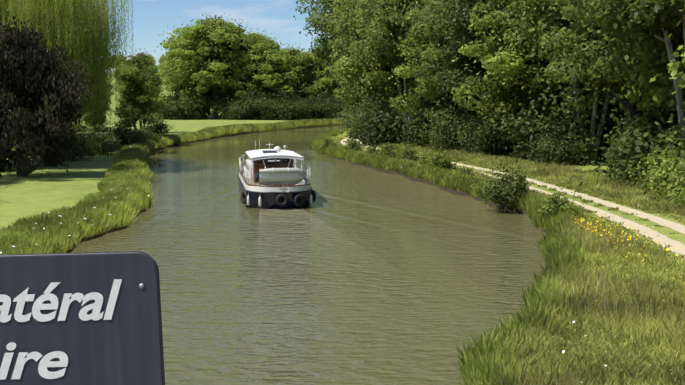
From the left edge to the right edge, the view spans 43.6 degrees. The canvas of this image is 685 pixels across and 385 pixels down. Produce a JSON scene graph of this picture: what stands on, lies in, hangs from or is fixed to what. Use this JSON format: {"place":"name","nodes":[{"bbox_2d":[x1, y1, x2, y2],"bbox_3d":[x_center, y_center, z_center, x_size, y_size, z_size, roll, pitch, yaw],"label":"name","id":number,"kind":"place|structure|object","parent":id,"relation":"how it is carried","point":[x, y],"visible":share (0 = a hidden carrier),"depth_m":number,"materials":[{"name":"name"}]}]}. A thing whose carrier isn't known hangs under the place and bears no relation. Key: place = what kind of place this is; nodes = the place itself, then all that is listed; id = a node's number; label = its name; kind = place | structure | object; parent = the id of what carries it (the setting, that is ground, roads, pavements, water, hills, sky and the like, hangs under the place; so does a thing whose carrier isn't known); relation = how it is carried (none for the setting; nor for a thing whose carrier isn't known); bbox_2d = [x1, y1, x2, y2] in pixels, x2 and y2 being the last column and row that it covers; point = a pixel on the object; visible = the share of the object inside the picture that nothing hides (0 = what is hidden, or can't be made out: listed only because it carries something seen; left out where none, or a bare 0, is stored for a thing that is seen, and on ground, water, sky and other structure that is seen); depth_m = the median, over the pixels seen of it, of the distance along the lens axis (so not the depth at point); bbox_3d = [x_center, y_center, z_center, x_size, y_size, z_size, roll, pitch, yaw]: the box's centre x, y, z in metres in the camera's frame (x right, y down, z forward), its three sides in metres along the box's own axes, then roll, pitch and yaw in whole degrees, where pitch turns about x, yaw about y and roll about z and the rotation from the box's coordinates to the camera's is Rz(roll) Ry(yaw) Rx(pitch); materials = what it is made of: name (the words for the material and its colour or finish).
{"place":"outdoors","nodes":[
{"label":"outdoors","id":0,"kind":"place"},
{"bbox_2d":[84,0,329,72],"label":"sky","id":1,"kind":"structure","parent":0,"point":[151,18],"materials":[{"name":"blue"}]},
{"bbox_2d":[68,125,547,384],"bbox_3d":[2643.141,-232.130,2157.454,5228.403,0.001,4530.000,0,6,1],"label":"canal water","id":2,"kind":"structure","parent":0,"point":[352,274],"depth_m":30.23,"materials":[{"name":"green liquid"}]},
{"bbox_2d":[238,142,315,208],"bbox_3d":[-4.502,-1.323,53.368,4.175,4.208,14.866,-1,6,-10],"label":"boat","id":3,"kind":"object","parent":2,"relation":"on","point":[269,178],"visible":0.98,"depth_m":46.86,"materials":[{"name":"white paint"}]},
{"bbox_2d":[0,73,684,384],"bbox_3d":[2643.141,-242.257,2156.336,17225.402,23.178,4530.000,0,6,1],"label":"ground","id":4,"kind":"structure","parent":0,"point":[35,191],"depth_m":53.47,"materials":[{"name":"green plant"}]},
{"bbox_2d":[0,139,31,171],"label":"bush","id":5,"kind":"object","parent":4,"relation":"on","point":[3,163],"visible":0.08,"depth_m":62.69,"materials":[{"name":"green plant"}]},
{"bbox_2d":[0,16,110,176],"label":"tree","id":6,"kind":"object","parent":4,"relation":"on","point":[29,72],"visible":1,"depth_m":56.38,"materials":[{"name":"brown plant"}]},
{"bbox_2d":[0,0,134,166],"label":"tree","id":7,"kind":"object","parent":4,"relation":"on","point":[80,26],"visible":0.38,"depth_m":66.54,"materials":[{"name":"green plant"}]},
{"bbox_2d":[32,121,108,161],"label":"bush","id":8,"kind":"object","parent":4,"relation":"on","point":[82,145],"visible":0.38,"depth_m":76.63,"materials":[{"name":"green plant"}]},
{"bbox_2d":[0,166,155,254],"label":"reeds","id":9,"kind":"object","parent":4,"relation":"on","point":[26,235],"visible":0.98,"depth_m":36.67,"materials":[{"name":"green plant"}]},
{"bbox_2d":[0,171,148,252],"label":"flowers","id":10,"kind":"object","parent":9,"relation":"attached to","point":[84,218],"visible":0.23,"depth_m":36.12,"materials":[{"name":"white plant"}]},
{"bbox_2d":[72,76,117,140],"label":"tree","id":11,"kind":"object","parent":4,"relation":"on","point":[102,124],"visible":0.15,"depth_m":99.65,"materials":[{"name":"green plant"}]},
{"bbox_2d":[72,121,120,155],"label":"bush","id":12,"kind":"object","parent":4,"relation":"on","point":[106,146],"visible":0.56,"depth_m":83.29,"materials":[{"name":"green plant"}]},
{"bbox_2d":[97,106,157,148],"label":"bush","id":13,"kind":"object","parent":4,"relation":"on","point":[130,136],"visible":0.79,"depth_m":91.86,"materials":[{"name":"green plant"}]},
{"bbox_2d":[112,48,169,129],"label":"tree","id":14,"kind":"object","parent":4,"relation":"on","point":[146,60],"visible":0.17,"depth_m":117.75,"materials":[{"name":"green plant"}]},
{"bbox_2d":[109,41,175,130],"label":"tree","id":15,"kind":"object","parent":4,"relation":"on","point":[140,82],"visible":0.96,"depth_m":104.89,"materials":[{"name":"green plant"}]},
{"bbox_2d":[127,122,171,149],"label":"bush","id":16,"kind":"object","parent":4,"relation":"on","point":[151,135],"visible":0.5,"depth_m":98.86,"materials":[{"name":"green plant"}]},
{"bbox_2d":[143,71,165,129],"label":"tree","id":17,"kind":"object","parent":4,"relation":"on","point":[159,92],"depth_m":135.91,"materials":[{"name":"green plant"}]},
{"bbox_2d":[138,110,176,135],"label":"bush","id":18,"kind":"object","parent":4,"relation":"on","point":[160,125],"visible":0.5,"depth_m":109.70,"materials":[{"name":"green plant"}]},
{"bbox_2d":[111,129,220,178],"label":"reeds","id":19,"kind":"object","parent":4,"relation":"on","point":[126,157],"visible":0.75,"depth_m":88.28,"materials":[{"name":"green plant"}]},
{"bbox_2d":[154,89,181,119],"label":"bush","id":20,"kind":"object","parent":4,"relation":"on","point":[167,109],"visible":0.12,"depth_m":218.97,"materials":[{"name":"green plant"}]},
{"bbox_2d":[158,72,211,119],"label":"bush","id":21,"kind":"object","parent":4,"relation":"on","point":[172,110],"visible":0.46,"depth_m":216.95,"materials":[{"name":"green plant"}]},
{"bbox_2d":[156,84,218,119],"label":"bush","id":22,"kind":"object","parent":4,"relation":"on","point":[201,114],"visible":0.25,"depth_m":217.68,"materials":[{"name":"green plant"}]},
{"bbox_2d":[154,16,229,111],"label":"tree","id":23,"kind":"object","parent":4,"relation":"on","point":[171,57],"visible":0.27,"depth_m":219.46,"materials":[{"name":"green plant"}]},
{"bbox_2d":[164,76,220,119],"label":"bush","id":24,"kind":"object","parent":4,"relation":"on","point":[208,101],"visible":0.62,"depth_m":217.38,"materials":[{"name":"green plant"}]},
{"bbox_2d":[163,12,252,118],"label":"tree","id":25,"kind":"object","parent":4,"relation":"on","point":[217,34],"visible":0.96,"depth_m":214.81,"materials":[{"name":"green plant"}]},
{"bbox_2d":[210,80,249,119],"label":"bush","id":26,"kind":"object","parent":4,"relation":"on","point":[223,103],"visible":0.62,"depth_m":215.87,"materials":[{"name":"green plant"}]},
{"bbox_2d":[207,15,279,118],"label":"tree","id":27,"kind":"object","parent":4,"relation":"on","point":[256,37],"visible":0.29,"depth_m":219.24,"materials":[{"name":"green plant"}]},
{"bbox_2d":[225,83,263,119],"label":"bush","id":28,"kind":"object","parent":4,"relation":"on","point":[237,108],"visible":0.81,"depth_m":211.67,"materials":[{"name":"green plant"}]},
{"bbox_2d":[228,81,290,119],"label":"bush","id":29,"kind":"object","parent":4,"relation":"on","point":[256,101],"visible":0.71,"depth_m":211.62,"materials":[{"name":"green plant"}]},
{"bbox_2d":[223,38,306,119],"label":"tree","id":30,"kind":"object","parent":4,"relation":"on","point":[265,61],"visible":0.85,"depth_m":216.47,"materials":[{"name":"green plant"}]},
{"bbox_2d":[251,92,282,119],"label":"bush","id":31,"kind":"object","parent":4,"relation":"on","point":[269,111],"visible":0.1,"depth_m":214.79,"materials":[{"name":"green plant"}]},
{"bbox_2d":[198,118,347,135],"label":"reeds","id":32,"kind":"object","parent":4,"relation":"on","point":[240,128],"visible":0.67,"depth_m":158.05,"materials":[{"name":"green plant"}]},
{"bbox_2d":[262,33,286,92],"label":"tree","id":33,"kind":"object","parent":4,"relation":"on","point":[277,46],"visible":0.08,"depth_m":238.92,"materials":[{"name":"green plant"}]},
{"bbox_2d":[264,77,314,119],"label":"bush","id":34,"kind":"object","parent":4,"relation":"on","point":[282,107],"visible":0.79,"depth_m":211.02,"materials":[{"name":"green plant"}]},
{"bbox_2d":[269,85,313,119],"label":"bush","id":35,"kind":"object","parent":4,"relation":"on","point":[301,106],"visible":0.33,"depth_m":212.60,"materials":[{"name":"green plant"}]},
{"bbox_2d":[261,43,330,102],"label":"tree","id":36,"kind":"object","parent":4,"relation":"on","point":[299,61],"visible":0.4,"depth_m":220.43,"materials":[{"name":"green plant"}]},
{"bbox_2d":[293,93,324,119],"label":"bush","id":37,"kind":"object","parent":4,"relation":"on","point":[309,106],"visible":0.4,"depth_m":213.86,"materials":[{"name":"green plant"}]},
{"bbox_2d":[291,53,351,112],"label":"tree","id":38,"kind":"object","parent":4,"relation":"on","point":[324,80],"visible":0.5,"depth_m":221.88,"materials":[{"name":"green plant"}]},
{"bbox_2d":[303,86,341,118],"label":"bush","id":39,"kind":"object","parent":4,"relation":"on","point":[326,109],"visible":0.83,"depth_m":212.69,"materials":[{"name":"green plant"}]},
{"bbox_2d":[300,0,345,79],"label":"tree","id":40,"kind":"object","parent":4,"relation":"on","point":[319,51],"visible":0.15,"depth_m":127.19,"materials":[{"name":"green plant"}]},
{"bbox_2d":[290,0,357,122],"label":"tree","id":41,"kind":"object","parent":4,"relation":"on","point":[315,21],"visible":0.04,"depth_m":125.76,"materials":[{"name":"green plant"}]},
{"bbox_2d":[305,0,347,92],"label":"tree","id":42,"kind":"object","parent":4,"relation":"on","point":[329,76],"depth_m":140.51,"materials":[{"name":"green plant"}]},
{"bbox_2d":[319,134,339,149],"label":"grass","id":43,"kind":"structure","parent":4,"relation":"on","point":[330,142],"depth_m":92.25,"materials":[{"name":"green plant"}]},
{"bbox_2d":[323,3,347,86],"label":"tree","id":44,"kind":"object","parent":4,"relation":"on","point":[333,59],"depth_m":122.81,"materials":[{"name":"green plant"}]},
{"bbox_2d":[323,126,348,135],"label":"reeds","id":45,"kind":"object","parent":4,"relation":"on","point":[338,131],"visible":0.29,"depth_m":128.22,"materials":[{"name":"green plant"}]},
{"bbox_2d":[323,90,353,118],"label":"bush","id":46,"kind":"object","parent":4,"relation":"on","point":[338,103],"visible":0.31,"depth_m":214.92,"materials":[{"name":"green plant"}]},
{"bbox_2d":[324,62,353,111],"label":"tree","id":47,"kind":"object","parent":4,"relation":"on","point":[339,90],"visible":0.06,"depth_m":224.20,"materials":[{"name":"green plant"}]},
{"bbox_2d":[318,23,373,116],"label":"tree","id":48,"kind":"object","parent":4,"relation":"on","point":[355,99],"visible":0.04,"depth_m":118.39,"materials":[{"name":"green plant"}]},
{"bbox_2d":[333,93,362,125],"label":"bush","id":49,"kind":"object","parent":4,"relation":"on","point":[344,116],"visible":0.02,"depth_m":144.38,"materials":[{"name":"green plant"}]},
{"bbox_2d":[341,135,364,151],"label":"bush","id":50,"kind":"object","parent":4,"relation":"on","point":[354,145],"visible":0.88,"depth_m":84.73,"materials":[{"name":"green plant"}]},
{"bbox_2d":[346,122,360,139],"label":"bush","id":51,"kind":"object","parent":4,"relation":"on","point":[353,133],"visible":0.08,"depth_m":113.15,"materials":[{"name":"green plant"}]},
{"bbox_2d":[316,0,391,102],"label":"tree","id":52,"kind":"object","parent":4,"relation":"on","point":[338,7],"visible":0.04,"depth_m":114.09,"materials":[{"name":"green plant"}]},
{"bbox_2d":[339,96,378,136],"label":"bush","id":53,"kind":"object","parent":4,"relation":"on","point":[359,116],"depth_m":115.29,"materials":[{"name":"green plant"}]},
{"bbox_2d":[318,0,414,136],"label":"tree","id":54,"kind":"object","parent":4,"relation":"on","point":[350,5],"visible":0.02,"depth_m":107.97,"materials":[{"name":"green plant"}]},
{"bbox_2d":[327,74,407,146],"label":"bush","id":55,"kind":"object","parent":4,"relation":"on","point":[380,123],"visible":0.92,"depth_m":97.49,"materials":[{"name":"green plant"}]},
{"bbox_2d":[315,0,421,140],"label":"tree","id":56,"kind":"object","parent":4,"relation":"on","point":[384,80],"visible":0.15,"depth_m":102.28,"materials":[{"name":"green plant"}]},
{"bbox_2d":[363,141,379,154],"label":"bush","id":57,"kind":"object","parent":4,"relation":"on","point":[370,150],"visible":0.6,"depth_m":78.81,"materials":[{"name":"green plant"}]},
{"bbox_2d":[365,107,403,141],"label":"bush","id":58,"kind":"object","parent":4,"relation":"on","point":[400,137],"visible":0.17,"depth_m":103.12,"materials":[{"name":"green plant"}]},
{"bbox_2d":[339,0,435,143],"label":"tree","id":59,"kind":"object","parent":4,"relation":"on","point":[379,31],"visible":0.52,"depth_m":95.24,"materials":[{"name":"green plant"}]},
{"bbox_2d":[375,136,407,156],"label":"bush","id":60,"kind":"object","parent":4,"relation":"on","point":[387,150],"visible":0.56,"depth_m":75.22,"materials":[{"name":"green plant"}]},
{"bbox_2d":[309,132,489,198],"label":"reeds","id":61,"kind":"object","parent":4,"relation":"on","point":[448,179],"visible":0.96,"depth_m":64.61,"materials":[{"name":"green plant"}]},
{"bbox_2d":[394,141,424,160],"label":"bush","id":62,"kind":"object","parent":4,"relation":"on","point":[414,154],"visible":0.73,"depth_m":70.14,"materials":[{"name":"green plant"}]},
{"bbox_2d":[391,100,435,143],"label":"bush","id":63,"kind":"object","parent":4,"relation":"on","point":[395,123],"visible":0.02,"depth_m":100.18,"materials":[{"name":"green plant"}]},
{"bbox_2d":[393,93,448,146],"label":"bush","id":64,"kind":"object","parent":4,"relation":"on","point":[422,135],"visible":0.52,"depth_m":92.12,"materials":[{"name":"green plant"}]},
{"bbox_2d":[416,150,437,163],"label":"bush","id":65,"kind":"object","parent":4,"relation":"on","point":[423,157],"visible":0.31,"depth_m":66.18,"materials":[{"name":"green plant"}]},
{"bbox_2d":[374,0,480,129],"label":"tree","id":66,"kind":"object","parent":4,"relation":"on","point":[405,72],"visible":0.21,"depth_m":91.08,"materials":[{"name":"green plant"}]},
{"bbox_2d":[401,1,474,106],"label":"tree","id":67,"kind":"object","parent":4,"relation":"on","point":[419,8],"visible":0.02,"depth_m":93.48,"materials":[{"name":"green plant"}]},
{"bbox_2d":[418,145,465,169],"bbox_3d":[7.120,-2.264,62.344,3.854,2.834,3.114,0,6,4],"label":"bush","id":68,"kind":"object","parent":4,"relation":"on","point":[434,158],"visible":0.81,"depth_m":62.08,"materials":[{"name":"green plant"}]},
{"bbox_2d":[426,116,463,148],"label":"bush","id":69,"kind":"object","parent":4,"relation":"on","point":[451,143],"visible":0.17,"depth_m":86.84,"materials":[{"name":"green plant"}]},
{"bbox_2d":[394,0,498,119],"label":"tree","id":70,"kind":"object","parent":4,"relation":"on","point":[430,53],"visible":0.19,"depth_m":85.90,"materials":[{"name":"green plant"}]},
{"bbox_2d":[420,101,474,150],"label":"bush","id":71,"kind":"object","parent":4,"relation":"on","point":[445,143],"visible":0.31,"depth_m":84.87,"materials":[{"name":"green plant"}]},
{"bbox_2d":[416,87,493,150],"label":"bush","id":72,"kind":"object","parent":4,"relation":"on","point":[446,109],"visible":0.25,"depth_m":85.88,"materials":[{"name":"green plant"}]},
{"bbox_2d":[455,162,478,175],"bbox_3d":[8.204,-1.278,56.894,1.625,1.479,2.011,2,7,20],"label":"bush","id":73,"kind":"object","parent":4,"relation":"on","point":[467,170],"visible":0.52,"depth_m":56.78,"materials":[{"name":"green plant"}]},
{"bbox_2d":[411,0,534,153],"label":"tree","id":74,"kind":"object","parent":4,"relation":"on","point":[462,9],"visible":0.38,"depth_m":79.16,"materials":[{"name":"green plant"}]},
{"bbox_2d":[451,100,500,154],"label":"bush","id":75,"kind":"object","parent":4,"relation":"on","point":[466,135],"visible":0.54,"depth_m":80.20,"materials":[{"name":"green plant"}]},
{"bbox_2d":[461,91,544,156],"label":"bush","id":76,"kind":"object","parent":4,"relation":"on","point":[503,140],"visible":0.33,"depth_m":77.57,"materials":[{"name":"green plant"}]},
{"bbox_2d":[456,67,550,154],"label":"bush","id":77,"kind":"object","parent":4,"relation":"on","point":[501,113],"depth_m":79.51,"materials":[{"name":"green plant"}]},
{"bbox_2d":[469,158,540,210],"bbox_3d":[8.563,-0.349,45.758,3.792,3.208,4.247,4,7,32],"label":"bush","id":78,"kind":"object","parent":4,"relation":"on","point":[504,183],"visible":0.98,"depth_m":45.09,"materials":[{"name":"green plant"}]},
{"bbox_2d":[340,138,684,258],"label":"towpath","id":79,"kind":"structure","parent":4,"relation":"on","point":[679,249],"depth_m":38.81,"materials":[{"name":"beige gravel"}]},
{"bbox_2d":[436,0,593,157],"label":"tree","id":80,"kind":"object","parent":4,"relation":"on","point":[513,57],"visible":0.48,"depth_m":73.76,"materials":[{"name":"green plant"}]},
{"bbox_2d":[346,148,684,384],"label":"grass seed heads","id":81,"kind":"object","parent":4,"relation":"on","point":[599,283],"depth_m":23.40,"materials":[{"name":"green plant"}]},
{"bbox_2d":[456,183,586,384],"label":"tufts","id":82,"kind":"object","parent":4,"relation":"on","point":[472,368],"visible":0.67,"depth_m":21.67,"materials":[{"name":"green plant"}]},
{"bbox_2d":[489,94,568,160],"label":"bush","id":83,"kind":"object","parent":4,"relation":"on","point":[517,135],"visible":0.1,"depth_m":74.16,"materials":[{"name":"green plant"}]},
{"bbox_2d":[475,49,623,163],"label":"bush","id":84,"kind":"object","parent":4,"relation":"on","point":[570,112],"visible":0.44,"depth_m":70.89,"materials":[{"name":"green plant"}]},
{"bbox_2d":[525,186,585,219],"bbox_3d":[9.723,0.645,38.595,2.849,2.095,2.302,2,7,15],"label":"bush","id":85,"kind":"object","parent":4,"relation":"on","point":[559,203],"visible":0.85,"depth_m":38.23,"materials":[{"name":"green plant"}]},
{"bbox_2d":[486,0,626,162],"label":"tree","id":86,"kind":"object","parent":4,"relation":"on","point":[538,32],"visible":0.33,"depth_m":69.08,"materials":[{"name":"green plant"}]},
{"bbox_2d":[500,56,617,148],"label":"tree","id":87,"kind":"object","parent":4,"relation":"on","point":[551,88],"depth_m":76.64,"materials":[{"name":"green plant"}]},
{"bbox_2d":[523,107,605,165],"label":"bush","id":88,"kind":"object","parent":4,"relation":"on","point":[555,145],"visible":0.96,"depth_m":68.49,"materials":[{"name":"green plant"}]},
{"bbox_2d":[532,0,652,133],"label":"tree","id":89,"kind":"object","parent":4,"relation":"on","point":[610,66],"visible":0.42,"depth_m":61.20,"materials":[{"name":"green plant"}]},
{"bbox_2d":[580,82,623,101],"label":"tree","id":90,"kind":"object","parent":4,"relation":"on","point":[600,93],"depth_m":118.96,"materials":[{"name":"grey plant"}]},
{"bbox_2d":[579,87,625,158],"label":"bush","id":91,"kind":"object","parent":4,"relation":"on","point":[613,123],"visible":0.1,"depth_m":72.78,"materials":[{"name":"green plant"}]},
{"bbox_2d":[532,34,684,188],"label":"bush","id":92,"kind":"object","parent":4,"relation":"on","point":[645,132],"visible":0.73,"depth_m":51.94,"materials":[{"name":"green plant"}]},
{"bbox_2d":[538,0,684,149],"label":"tree","id":93,"kind":"object","parent":4,"relation":"on","point":[626,14],"visible":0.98,"depth_m":49.36,"materials":[{"name":"green plant"}]},
{"bbox_2d":[588,93,643,159],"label":"bush","id":94,"kind":"object","parent":4,"relation":"on","point":[617,114],"visible":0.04,"depth_m":74.31,"materials":[{"name":"green plant"}]},
{"bbox_2d":[600,103,644,161],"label":"bush","id":95,"kind":"object","parent":4,"relation":"on","point":[621,128],"visible":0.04,"depth_m":70.30,"materials":[{"name":"green plant"}]},
{"bbox_2d":[569,213,677,266],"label":"yellow flowers","id":96,"kind":"object","parent":4,"relation":"on","point":[619,235],"visible":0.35,"depth_m":33.25,"materials":[{"name":"yellow plant"}]},
{"bbox_2d":[597,117,649,179],"bbox_3d":[19.460,-2.117,55.908,5.483,6.281,7.716,0,6,4],"label":"bush","id":97,"kind":"object","parent":4,"relation":"on","point":[615,156],"visible":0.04,"depth_m":56.17,"materials":[{"name":"green plant"}]},
{"bbox_2d":[584,116,675,188],"bbox_3d":[19.528,-0.945,52.077,9.138,7.392,9.798,-2,7,-20],"label":"bush","id":98,"kind":"object","parent":4,"relation":"on","point":[642,168],"visible":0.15,"depth_m":51.19,"materials":[{"name":"green plant"}]},
{"bbox_2d":[604,7,684,133],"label":"tree","id":99,"kind":"object","parent":4,"relation":"on","point":[662,81],"visible":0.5,"depth_m":53.02,"materials":[{"name":"green plant"}]},
{"bbox_2d":[609,10,684,140],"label":"tree","id":100,"kind":"object","parent":4,"relation":"on","point":[674,66],"visible":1,"depth_m":42.51,"materials":[{"name":"green plant"}]},
{"bbox_2d":[614,104,684,196],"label":"bush","id":101,"kind":"object","parent":4,"relation":"on","point":[652,171],"visible":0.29,"depth_m":47.70,"materials":[{"name":"green plant"}]},
{"bbox_2d":[625,118,684,200],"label":"bush","id":102,"kind":"object","parent":4,"relation":"on","point":[674,174],"visible":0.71,"depth_m":44.51,"materials":[{"name":"green plant"}]},
{"bbox_2d":[636,165,684,214],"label":"bush","id":103,"kind":"object","parent":4,"relation":"on","point":[682,199],"visible":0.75,"depth_m":40.84,"materials":[{"name":"green plant"}]},
{"bbox_2d":[637,90,684,194],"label":"bush","id":104,"kind":"object","parent":4,"relation":"on","point":[669,141],"visible":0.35,"depth_m":48.67,"materials":[{"name":"green plant"}]},
{"bbox_2d":[325,135,684,213],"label":"grass","id":105,"kind":"structure","parent":0,"point":[490,161],"depth_m":57.85,"materials":[{"name":"green plant"}]},
{"bbox_2d":[455,178,684,384],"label":"bank grass","id":106,"kind":"structure","parent":0,"point":[555,330],"depth_m":19.72,"materials":[{"name":"green plant"}]},
{"bbox_3d":[-0.735,1.826,-0.242,14.000,0.800,5.750,0,6,1],"label":"bridge parapet","id":107,"kind":"object","parent":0,"visible":0},
{"bbox_2d":[0,251,164,384],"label":"sign","id":108,"kind":"object","parent":107,"relation":"attached to","point":[91,318],"visible":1,"depth_m":2.02,"materials":[{"name":"dark grey painted metal"},{"name":"white paint"}]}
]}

